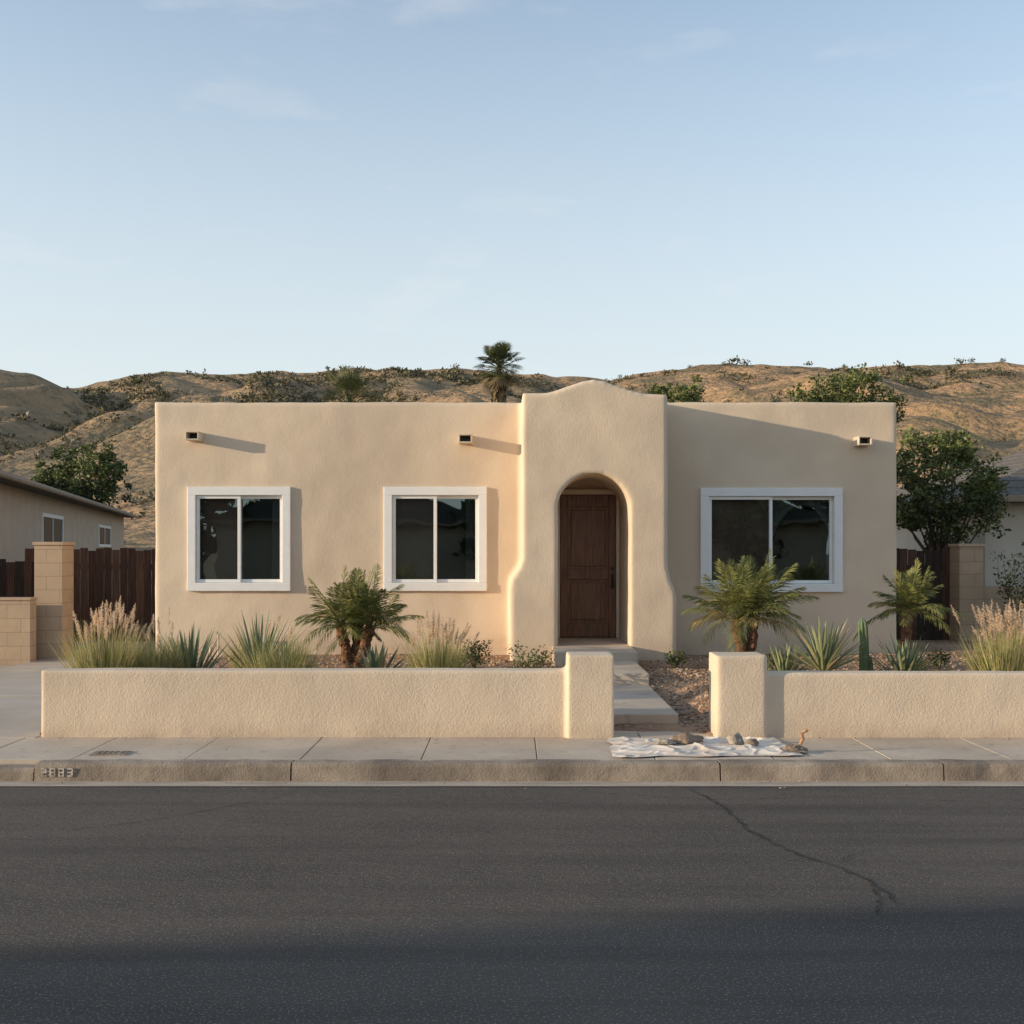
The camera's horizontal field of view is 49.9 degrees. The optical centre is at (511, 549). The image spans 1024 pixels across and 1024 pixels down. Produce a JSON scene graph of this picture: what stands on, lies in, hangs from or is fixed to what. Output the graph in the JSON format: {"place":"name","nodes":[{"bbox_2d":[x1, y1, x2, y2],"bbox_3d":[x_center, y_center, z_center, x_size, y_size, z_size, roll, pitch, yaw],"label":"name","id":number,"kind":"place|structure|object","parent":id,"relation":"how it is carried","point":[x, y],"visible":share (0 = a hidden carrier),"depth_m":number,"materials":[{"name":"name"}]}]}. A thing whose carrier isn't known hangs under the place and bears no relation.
{"place":"outdoors","nodes":[
{"label":"outdoors","id":0,"kind":"place"},
{"bbox_2d":[0,641,154,737],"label":"driveway","id":1,"kind":"structure","parent":0,"point":[20,700],"depth_m":12.41,"materials":[{"name":"concrete"}]},
{"bbox_2d":[0,559,75,648],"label":"wood fence","id":2,"kind":"object","parent":1,"relation":"on","point":[16,578],"visible":0.25,"depth_m":17.60,"materials":[{"name":"brown wood"}]},
{"bbox_2d":[25,548,155,640],"bbox_3d":[-6.860,0.825,19.436,3.480,1.729,0.088,0,0,0],"label":"wood fence","id":3,"kind":"object","parent":1,"relation":"on","point":[109,575],"visible":0.31,"depth_m":19.40,"materials":[{"name":"dark wood"}]},
{"bbox_2d":[42,595,164,667],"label":"fountain grass","id":4,"kind":"object","parent":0,"point":[104,655],"depth_m":10.71,"materials":[{"name":"plant"}]},
{"bbox_2d":[115,607,199,667],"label":"fountain grass","id":5,"kind":"object","parent":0,"point":[161,662],"depth_m":10.97,"materials":[{"name":"plant"}]},
{"bbox_2d":[216,619,280,667],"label":"fountain grass","id":6,"kind":"object","parent":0,"point":[238,662],"depth_m":12.47,"materials":[{"name":"plant"}]},
{"bbox_2d":[236,615,328,667],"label":"fountain grass","id":7,"kind":"object","parent":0,"point":[281,659],"depth_m":10.88,"materials":[{"name":"plant"}]},
{"bbox_2d":[397,610,479,667],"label":"fountain grass","id":8,"kind":"object","parent":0,"point":[436,658],"depth_m":10.99,"materials":[{"name":"plant"}]},
{"bbox_2d":[0,787,1023,1023],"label":"road","id":9,"kind":"structure","parent":0,"point":[438,905],"depth_m":5.54,"materials":[{"name":"grey asphalt"}]},
{"bbox_2d":[72,792,291,829],"bbox_3d":[-2.189,1.786,7.540,1.747,0.001,0.126,0,0,-43],"label":"road crack","id":10,"kind":"object","parent":9,"relation":"on","point":[172,815],"visible":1,"depth_m":7.40,"materials":[{"name":"grey asphalt"}]},
{"bbox_2d":[576,790,978,801],"bbox_3d":[1.884,1.786,7.925,3.072,0.001,0.238,0,0,6],"label":"road crack","id":11,"kind":"object","parent":9,"relation":"on","point":[792,797],"visible":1,"depth_m":7.94,"materials":[{"name":"black asphalt"}]},
{"bbox_2d":[689,788,902,904],"bbox_3d":[1.612,1.786,6.887,0.168,0.001,2.812,0,0,-15],"label":"road crack","id":12,"kind":"object","parent":9,"relation":"on","point":[890,895],"visible":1,"depth_m":6.54,"materials":[{"name":"black asphalt"}]},
{"bbox_2d":[871,883,883,918],"bbox_3d":[1.875,1.786,5.646,0.049,0.001,0.648,0,0,15],"label":"road crack","id":13,"kind":"object","parent":9,"relation":"on","point":[877,900],"visible":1,"depth_m":5.60,"materials":[{"name":"black asphalt"}]},
{"bbox_2d":[0,362,1023,550],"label":"hills","id":14,"kind":"structure","parent":0,"point":[981,412],"depth_m":222.46,"materials":[{"name":"dry soil"},{"name":"rock"},{"name":"scrub plants"}]},
{"bbox_2d":[0,355,1023,542],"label":"hill bushes","id":15,"kind":"object","parent":14,"relation":"on","point":[264,397],"visible":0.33,"depth_m":256.27,"materials":[{"name":"green plant"}]},
{"bbox_2d":[0,732,1023,764],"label":"sidewalk","id":16,"kind":"structure","parent":0,"point":[23,751],"depth_m":9.20,"materials":[{"name":"concrete"}]},
{"bbox_2d":[88,751,132,755],"bbox_3d":[-3.270,1.668,8.970,0.300,0.044,0.180,0,0,0],"label":"utility cover","id":17,"kind":"object","parent":16,"relation":"on","point":[110,753],"visible":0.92,"depth_m":8.92,"materials":[{"name":"metal"}]},
{"bbox_2d":[41,652,613,738],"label":"garden wall","id":18,"kind":"structure","parent":16,"relation":"on","point":[573,697],"depth_m":9.76,"materials":[{"name":"paint"}]},
{"bbox_2d":[607,736,802,756],"bbox_3d":[1.572,1.637,9.215,1.544,0.030,0.963,0,0,0],"label":"drop cloth","id":19,"kind":"object","parent":16,"relation":"on","point":[623,746],"visible":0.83,"depth_m":9.12,"materials":[{"name":"fabric"}]},
{"bbox_2d":[651,738,675,744],"bbox_3d":[1.280,1.614,9.303,0.224,0.042,0.127,0,0,0],"label":"stone","id":20,"kind":"object","parent":19,"relation":"on","point":[664,741],"visible":1,"depth_m":9.27,"materials":[{"name":"white stone"}]},
{"bbox_2d":[671,732,703,743],"bbox_3d":[1.494,1.590,9.357,0.290,0.087,0.195,0,0,0],"label":"stone","id":21,"kind":"object","parent":19,"relation":"on","point":[686,738],"visible":0.98,"depth_m":9.32,"materials":[{"name":"brown stone"}]},
{"bbox_2d":[727,732,743,743],"bbox_3d":[1.902,1.595,9.340,0.148,0.089,0.121,0,0,0],"label":"stone","id":22,"kind":"object","parent":19,"relation":"on","point":[735,738],"visible":1,"depth_m":9.30,"materials":[{"name":"beige stone"}]},
{"bbox_2d":[744,738,758,744],"bbox_3d":[2.018,1.610,9.262,0.126,0.050,0.094,0,0,14],"label":"stone","id":23,"kind":"object","parent":19,"relation":"on","point":[753,741],"visible":1,"depth_m":9.23,"materials":[{"name":"beige stone"}]},
{"bbox_2d":[779,729,807,751],"bbox_3d":[2.306,1.548,8.987,0.225,0.184,0.116,0,0,24],"label":"hand trowel","id":24,"kind":"object","parent":19,"relation":"on","point":[802,737],"visible":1,"depth_m":8.96,"materials":[{"name":"wood"}]},
{"bbox_2d":[780,744,807,751],"bbox_3d":[2.300,1.619,9.019,0.248,0.052,0.137,0,0,0],"label":"mortar lump","id":25,"kind":"object","parent":19,"relation":"on","point":[790,747],"visible":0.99,"depth_m":8.99,"materials":[{"name":"grey concrete"}]},
{"bbox_2d":[709,652,1023,738],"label":"garden wall","id":26,"kind":"structure","parent":16,"relation":"on","point":[750,695],"depth_m":9.73,"materials":[{"name":"paint"}]},
{"bbox_2d":[0,786,1023,786],"bbox_3d":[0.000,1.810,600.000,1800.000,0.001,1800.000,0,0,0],"label":"ground","id":27,"kind":"structure","parent":0,"point":[512,786],"depth_m":8.42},
{"bbox_2d":[0,542,74,664],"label":"block wall","id":28,"kind":"structure","parent":27,"relation":"on","point":[29,626],"depth_m":16.30,"materials":[{"name":"beige concrete"}]},
{"bbox_2d":[0,483,123,561],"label":"walls","id":29,"kind":"structure","parent":27,"relation":"on","point":[21,510],"depth_m":26.37,"materials":[{"name":"paint"}]},
{"bbox_2d":[41,513,63,541],"bbox_3d":[-11.846,-0.420,28.352,0.070,0.980,3.200,0,0,-14],"label":"window","id":30,"kind":"structure","parent":29,"relation":"attached to","point":[52,527],"depth_m":28.19,"materials":[{"name":"white plastic"}]},
{"bbox_2d":[0,470,134,517],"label":"roof","id":31,"kind":"structure","parent":29,"relation":"on","point":[4,481],"depth_m":27.25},
{"bbox_2d":[0,471,138,518],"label":"rain gutter","id":32,"kind":"object","parent":31,"relation":"attached to","point":[9,476],"visible":1,"depth_m":25.57,"materials":[{"name":"paint"}]},
{"bbox_2d":[98,524,110,546],"bbox_3d":[-14.481,-0.490,39.082,0.070,0.760,3.500,0,0,-14],"label":"window","id":33,"kind":"structure","parent":29,"relation":"attached to","point":[104,535],"depth_m":39.06,"materials":[{"name":"white plastic"}]},
{"bbox_2d":[44,468,92,498],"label":"leafy tree","id":34,"kind":"object","parent":27,"relation":"on","point":[70,478],"visible":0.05,"depth_m":49.89,"materials":[{"name":"green plant"}]},
{"bbox_2d":[30,442,134,507],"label":"leafy tree","id":35,"kind":"object","parent":27,"relation":"on","point":[105,487],"visible":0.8,"depth_m":44.53,"materials":[{"name":"green plant"}]},
{"bbox_2d":[315,365,379,402],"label":"fan palm","id":36,"kind":"object","parent":27,"relation":"on","point":[349,383],"visible":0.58,"depth_m":59.51,"materials":[{"name":"green plant"}]},
{"bbox_2d":[472,341,524,402],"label":"fan palm","id":37,"kind":"object","parent":27,"relation":"on","point":[499,380],"visible":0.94,"depth_m":69.58,"materials":[{"name":"green plant"}]},
{"bbox_2d":[0,759,1023,780],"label":"kerb","id":38,"kind":"structure","parent":27,"relation":"on","point":[550,770],"depth_m":8.56,"materials":[{"name":"concrete"}]},
{"bbox_2d":[41,768,72,776],"bbox_3d":[-3.535,1.728,8.546,0.249,0.068,0.007,0,0,0],"label":"kerb number","id":39,"kind":"object","parent":38,"relation":"attached to","point":[59,772],"visible":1,"depth_m":8.54,"materials":[{"name":"paint"}]},
{"bbox_2d":[0,781,1023,785],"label":"gutter","id":40,"kind":"object","parent":27,"relation":"on","point":[509,783],"visible":1,"depth_m":8.44,"materials":[{"name":"concrete"}]},
{"bbox_2d":[155,380,896,663],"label":"walls","id":41,"kind":"structure","parent":27,"relation":"on","point":[654,463],"depth_m":15.70,"materials":[{"name":"paint"}]},
{"bbox_2d":[185,431,202,441],"bbox_3d":[-4.500,-1.610,15.605,0.190,0.124,0.290,0,0,0],"label":"roof scupper","id":42,"kind":"object","parent":41,"relation":"attached to","point":[193,436],"visible":1,"depth_m":15.55,"materials":[{"name":"beige paint"}]},
{"bbox_2d":[187,487,290,590],"bbox_3d":[-3.889,-0.158,15.732,1.471,1.485,0.177,0,0,0],"label":"window trim","id":43,"kind":"structure","parent":41,"relation":"attached to","point":[193,493],"depth_m":15.65,"materials":[{"name":"white paint"}]},
{"bbox_2d":[200,499,237,578],"bbox_3d":[-4.217,-0.158,15.840,0.636,1.325,0.001,0,0,0],"label":"window pane","id":44,"kind":"structure","parent":43,"relation":"attached to","point":[218,538],"depth_m":15.84,"materials":[{"name":"glass"}]},
{"bbox_2d":[196,495,281,581],"bbox_3d":[-3.889,-0.158,15.730,1.227,1.241,0.080,0,0,0],"label":"window sash","id":45,"kind":"object","parent":43,"relation":"in","point":[239,498],"depth_m":15.69,"materials":[{"name":"white plastic"}]},
{"bbox_2d":[242,499,271,578],"bbox_3d":[-3.889,-0.158,16.290,1.331,1.345,0.920,0,0,0],"label":"room interior","id":46,"kind":"object","parent":41,"relation":"attached to","point":[256,538],"visible":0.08,"depth_m":16.75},
{"bbox_2d":[272,499,279,578],"bbox_3d":[-3.354,-0.158,15.880,0.220,1.325,0.056,0,0,0],"label":"curtain","id":47,"kind":"object","parent":46,"relation":"hanging from","point":[275,538],"visible":0.51,"depth_m":15.88,"materials":[{"name":"black fabric"}]},
{"bbox_2d":[384,487,486,590],"bbox_3d":[-1.092,-0.158,15.732,1.470,1.485,0.177,0,0,0],"label":"window trim","id":48,"kind":"structure","parent":41,"relation":"attached to","point":[481,494],"depth_m":15.65,"materials":[{"name":"white paint"}]},
{"bbox_2d":[396,499,433,578],"bbox_3d":[-1.419,-0.158,15.840,0.635,1.325,0.001,0,0,0],"label":"roller blind","id":49,"kind":"object","parent":48,"relation":"attached to","point":[414,538],"visible":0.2,"depth_m":15.84,"materials":[{"name":"fabric"}]},
{"bbox_2d":[392,495,477,581],"bbox_3d":[-1.092,-0.158,15.730,1.226,1.241,0.080,0,0,0],"label":"window sash","id":50,"kind":"object","parent":48,"relation":"in","point":[435,498],"depth_m":15.69,"materials":[{"name":"white plastic"}]},
{"bbox_2d":[437,499,465,578],"bbox_3d":[-1.092,-0.158,16.290,1.330,1.345,0.920,0,0,0],"label":"room interior","id":51,"kind":"object","parent":41,"relation":"attached to","point":[451,538],"visible":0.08,"depth_m":16.75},
{"bbox_2d":[466,499,474,578],"bbox_3d":[-0.557,-0.158,15.880,0.220,1.325,0.056,0,0,0],"label":"curtain","id":52,"kind":"object","parent":51,"relation":"hanging from","point":[470,538],"visible":0.61,"depth_m":15.88,"materials":[{"name":"black fabric"}]},
{"bbox_2d":[459,434,472,443],"bbox_3d":[-0.657,-1.570,15.605,0.190,0.124,0.290,0,0,0],"label":"roof scupper","id":53,"kind":"object","parent":41,"relation":"attached to","point":[465,438],"visible":1,"depth_m":15.58,"materials":[{"name":"beige paint"}]},
{"bbox_2d":[560,495,615,636],"bbox_3d":[1.110,0.232,16.077,0.812,2.076,0.066,0,0,0],"label":"front door","id":54,"kind":"structure","parent":41,"relation":"attached to","point":[587,560],"depth_m":16.05,"materials":[{"name":"brown wood"}]},
{"bbox_2d":[611,567,613,588],"bbox_3d":[1.465,0.406,16.009,0.054,0.327,0.079,0,0,0],"label":"door handle","id":55,"kind":"object","parent":54,"relation":"attached to","point":[612,580],"visible":1,"depth_m":16.02,"materials":[{"name":"black metal"}]},
{"bbox_2d":[558,489,619,637],"bbox_3d":[1.105,0.200,16.075,0.930,2.170,0.071,0,0,0],"label":"door frame","id":56,"kind":"object","parent":41,"relation":"attached to","point":[587,492],"visible":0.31,"depth_m":16.04,"materials":[{"name":"brown wood"}]},
{"bbox_2d":[700,488,842,591],"bbox_3d":[3.696,-0.142,15.732,2.027,1.485,0.177,0,0,0],"label":"window trim","id":57,"kind":"structure","parent":41,"relation":"attached to","point":[836,494],"depth_m":15.65,"materials":[{"name":"white paint"}]},
{"bbox_2d":[712,500,767,579],"bbox_3d":[3.230,-0.142,15.840,0.914,1.325,0.001,0,0,0],"label":"roller blind","id":58,"kind":"object","parent":57,"relation":"attached to","point":[739,529],"visible":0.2,"depth_m":15.84,"materials":[{"name":"fabric"}]},
{"bbox_2d":[709,497,832,583],"bbox_3d":[3.696,-0.142,15.730,1.783,1.241,0.080,0,0,0],"label":"window sash","id":59,"kind":"object","parent":57,"relation":"in","point":[770,499],"depth_m":15.73,"materials":[{"name":"white plastic"}]},
{"bbox_2d":[772,505,828,579],"bbox_3d":[3.696,-0.142,16.290,1.887,1.345,0.920,0,0,0],"label":"room interior","id":60,"kind":"object","parent":41,"relation":"attached to","point":[801,535],"visible":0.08,"depth_m":16.75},
{"bbox_2d":[772,500,828,536],"bbox_3d":[4.183,-0.475,15.870,0.874,0.660,0.036,0,0,0],"label":"curtain","id":61,"kind":"object","parent":60,"relation":"hanging from","point":[781,509],"visible":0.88,"depth_m":15.87,"materials":[{"name":"black fabric"}]},
{"bbox_2d":[854,436,871,445],"bbox_3d":[4.970,-1.540,15.605,0.190,0.124,0.290,0,0,0],"label":"roof scupper","id":62,"kind":"object","parent":41,"relation":"attached to","point":[862,440],"visible":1,"depth_m":15.56,"materials":[{"name":"beige paint"}]},
{"bbox_2d":[552,638,678,732],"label":"walkway steps","id":63,"kind":"structure","parent":27,"relation":"on","point":[638,699],"depth_m":12.50,"materials":[{"name":"concrete"}]},
{"bbox_2d":[645,373,705,402],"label":"leafy tree","id":64,"kind":"object","parent":27,"relation":"on","point":[685,395],"visible":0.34,"depth_m":49.66,"materials":[{"name":"green plant"}]},
{"bbox_2d":[784,363,914,423],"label":"leafy tree","id":65,"kind":"object","parent":27,"relation":"on","point":[839,387],"visible":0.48,"depth_m":49.40,"materials":[{"name":"green plant"}]},
{"bbox_2d":[948,544,1023,640],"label":"block wall","id":66,"kind":"structure","parent":27,"relation":"on","point":[968,589],"depth_m":17.60,"materials":[{"name":"beige concrete"}]},
{"bbox_2d":[0,0,1023,387],"label":"sky","id":67,"kind":"structure","parent":0,"point":[600,189],"materials":[{"name":"blue"}]},
{"bbox_2d":[40,640,1022,734],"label":"yard soil","id":68,"kind":"structure","parent":0,"point":[946,645],"depth_m":13.95,"materials":[{"name":"brown soil"}]},
{"bbox_2d":[157,636,204,665],"bbox_3d":[-4.010,1.232,13.187,0.750,0.488,0.714,0,0,38],"label":"agave","id":69,"kind":"object","parent":68,"relation":"on","point":[180,647],"visible":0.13,"depth_m":13.15,"materials":[{"name":"green plant"}]},
{"bbox_2d":[144,624,242,667],"bbox_3d":[-3.280,1.100,11.337,1.033,0.737,1.033,0,0,-31],"label":"agave","id":70,"kind":"object","parent":68,"relation":"on","point":[193,646],"visible":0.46,"depth_m":11.25,"materials":[{"name":"green plant"}]},
{"bbox_2d":[209,630,218,658],"bbox_3d":[-4.183,1.358,15.523,0.110,0.464,0.231,0,0,-36],"label":"garden faucet","id":71,"kind":"object","parent":68,"relation":"on","point":[216,631],"visible":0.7,"depth_m":15.54,"materials":[{"name":"beige paint"}]},
{"bbox_2d":[216,608,304,667],"bbox_3d":[-2.744,1.042,11.883,1.077,0.828,1.070,0,0,-17],"label":"yucca","id":72,"kind":"object","parent":68,"relation":"on","point":[253,640],"visible":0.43,"depth_m":11.85,"materials":[{"name":"green plant"}]},
{"bbox_2d":[293,564,423,667],"bbox_3d":[-1.805,0.864,13.190,1.608,1.399,1.370,0,0,0],"label":"pygmy date palm","id":73,"kind":"object","parent":68,"relation":"on","point":[358,612],"visible":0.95,"depth_m":13.00,"materials":[{"name":"green plant"}]},
{"bbox_2d":[345,641,409,667],"bbox_3d":[-1.422,1.206,11.693,0.734,0.509,0.701,0,0,0],"label":"agave","id":74,"kind":"object","parent":68,"relation":"on","point":[375,661],"visible":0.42,"depth_m":11.63,"materials":[{"name":"green plant"}]},
{"bbox_2d":[459,639,492,667],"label":"shrub","id":75,"kind":"object","parent":68,"relation":"on","point":[475,651],"visible":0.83,"depth_m":13.54,"materials":[{"name":"green plant"}]},
{"bbox_2d":[505,640,555,667],"bbox_3d":[0.190,1.251,12.060,0.605,0.538,0.446,0,0,20],"label":"shrub","id":76,"kind":"object","parent":68,"relation":"on","point":[529,661],"visible":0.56,"depth_m":12.02,"materials":[{"name":"green plant"}]},
{"bbox_2d":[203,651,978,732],"bbox_3d":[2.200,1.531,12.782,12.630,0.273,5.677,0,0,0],"label":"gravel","id":77,"kind":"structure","parent":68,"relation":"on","point":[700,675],"depth_m":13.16,"materials":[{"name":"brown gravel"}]},
{"bbox_2d":[764,651,783,670],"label":"shrub","id":78,"kind":"object","parent":77,"relation":"on","point":[772,661],"visible":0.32,"depth_m":13.58,"materials":[{"name":"green plant"}]},
{"bbox_2d":[664,648,687,668],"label":"shrub","id":79,"kind":"object","parent":68,"relation":"on","point":[674,661],"visible":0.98,"depth_m":13.69,"materials":[{"name":"green plant"}]},
{"bbox_2d":[681,547,819,651],"bbox_3d":[2.799,0.756,13.090,1.513,1.583,1.573,0,0,33],"label":"pygmy date palm","id":80,"kind":"object","parent":68,"relation":"on","point":[750,602],"visible":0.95,"depth_m":12.91,"materials":[{"name":"green plant"}]},
{"bbox_2d":[762,640,810,670],"bbox_3d":[2.999,1.224,12.184,0.775,0.494,0.716,0,0,0],"label":"agave","id":81,"kind":"object","parent":68,"relation":"on","point":[785,665],"visible":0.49,"depth_m":12.14,"materials":[{"name":"green plant"}]},
{"bbox_2d":[779,616,866,670],"bbox_3d":[3.340,1.087,11.764,0.954,0.771,1.024,0,0,27],"label":"yucca","id":82,"kind":"object","parent":68,"relation":"on","point":[823,651],"visible":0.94,"depth_m":11.70,"materials":[{"name":"green plant"}]},
{"bbox_2d":[858,618,873,670],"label":"columnar cactus","id":83,"kind":"object","parent":68,"relation":"on","point":[865,663],"visible":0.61,"depth_m":11.97,"materials":[{"name":"green plant"}]},
{"bbox_2d":[867,632,942,670],"bbox_3d":[4.225,1.170,11.881,0.835,0.590,0.821,0,0,23],"label":"agave","id":84,"kind":"object","parent":68,"relation":"on","point":[905,658],"visible":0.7,"depth_m":11.83,"materials":[{"name":"green plant"}]},
{"bbox_2d":[853,558,967,649],"bbox_3d":[4.846,0.814,13.351,1.268,1.447,1.095,0,0,0],"label":"pygmy date palm","id":85,"kind":"object","parent":68,"relation":"on","point":[910,595],"visible":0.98,"depth_m":13.33,"materials":[{"name":"green plant"}]},
{"bbox_2d":[913,657,930,670],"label":"shrub","id":86,"kind":"object","parent":68,"relation":"on","point":[921,661],"visible":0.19,"depth_m":12.56,"materials":[{"name":"green plant"}]},
{"bbox_2d":[896,548,949,639],"bbox_3d":[6.350,0.776,18.036,1.700,1.628,0.088,0,0,0],"label":"wood fence","id":87,"kind":"object","parent":68,"relation":"on","point":[937,562],"visible":0.3,"depth_m":18.00,"materials":[{"name":"brown wood"}]},
{"bbox_2d":[925,648,951,669],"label":"shrub","id":88,"kind":"object","parent":68,"relation":"on","point":[941,657],"visible":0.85,"depth_m":13.37,"materials":[{"name":"green plant"}]},
{"bbox_2d":[989,542,1023,643],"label":"climbing vine","id":89,"kind":"object","parent":68,"relation":"on","point":[1006,589],"visible":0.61,"depth_m":16.85,"materials":[{"name":"green plant"}]},
{"bbox_2d":[896,425,1014,550],"bbox_3d":[7.354,-0.230,19.023,2.545,3.844,2.183,0,0,0],"label":"leafy tree","id":90,"kind":"object","parent":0,"point":[958,450],"visible":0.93,"depth_m":18.66,"materials":[{"name":"green plant"}]},
{"bbox_2d":[896,503,1023,585],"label":"walls","id":91,"kind":"structure","parent":0,"point":[1009,543],"depth_m":20.00,"materials":[{"name":"paint"}]},
{"bbox_2d":[896,450,1023,510],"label":"roof","id":92,"kind":"structure","parent":91,"relation":"on","point":[1014,476],"depth_m":21.13,"materials":[{"name":"grey"}]},
{"bbox_2d":[951,599,1023,670],"bbox_3d":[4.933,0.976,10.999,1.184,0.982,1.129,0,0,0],"label":"fountain grass","id":93,"kind":"object","parent":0,"point":[996,658],"depth_m":10.92,"materials":[{"name":"plant"}]}
]}

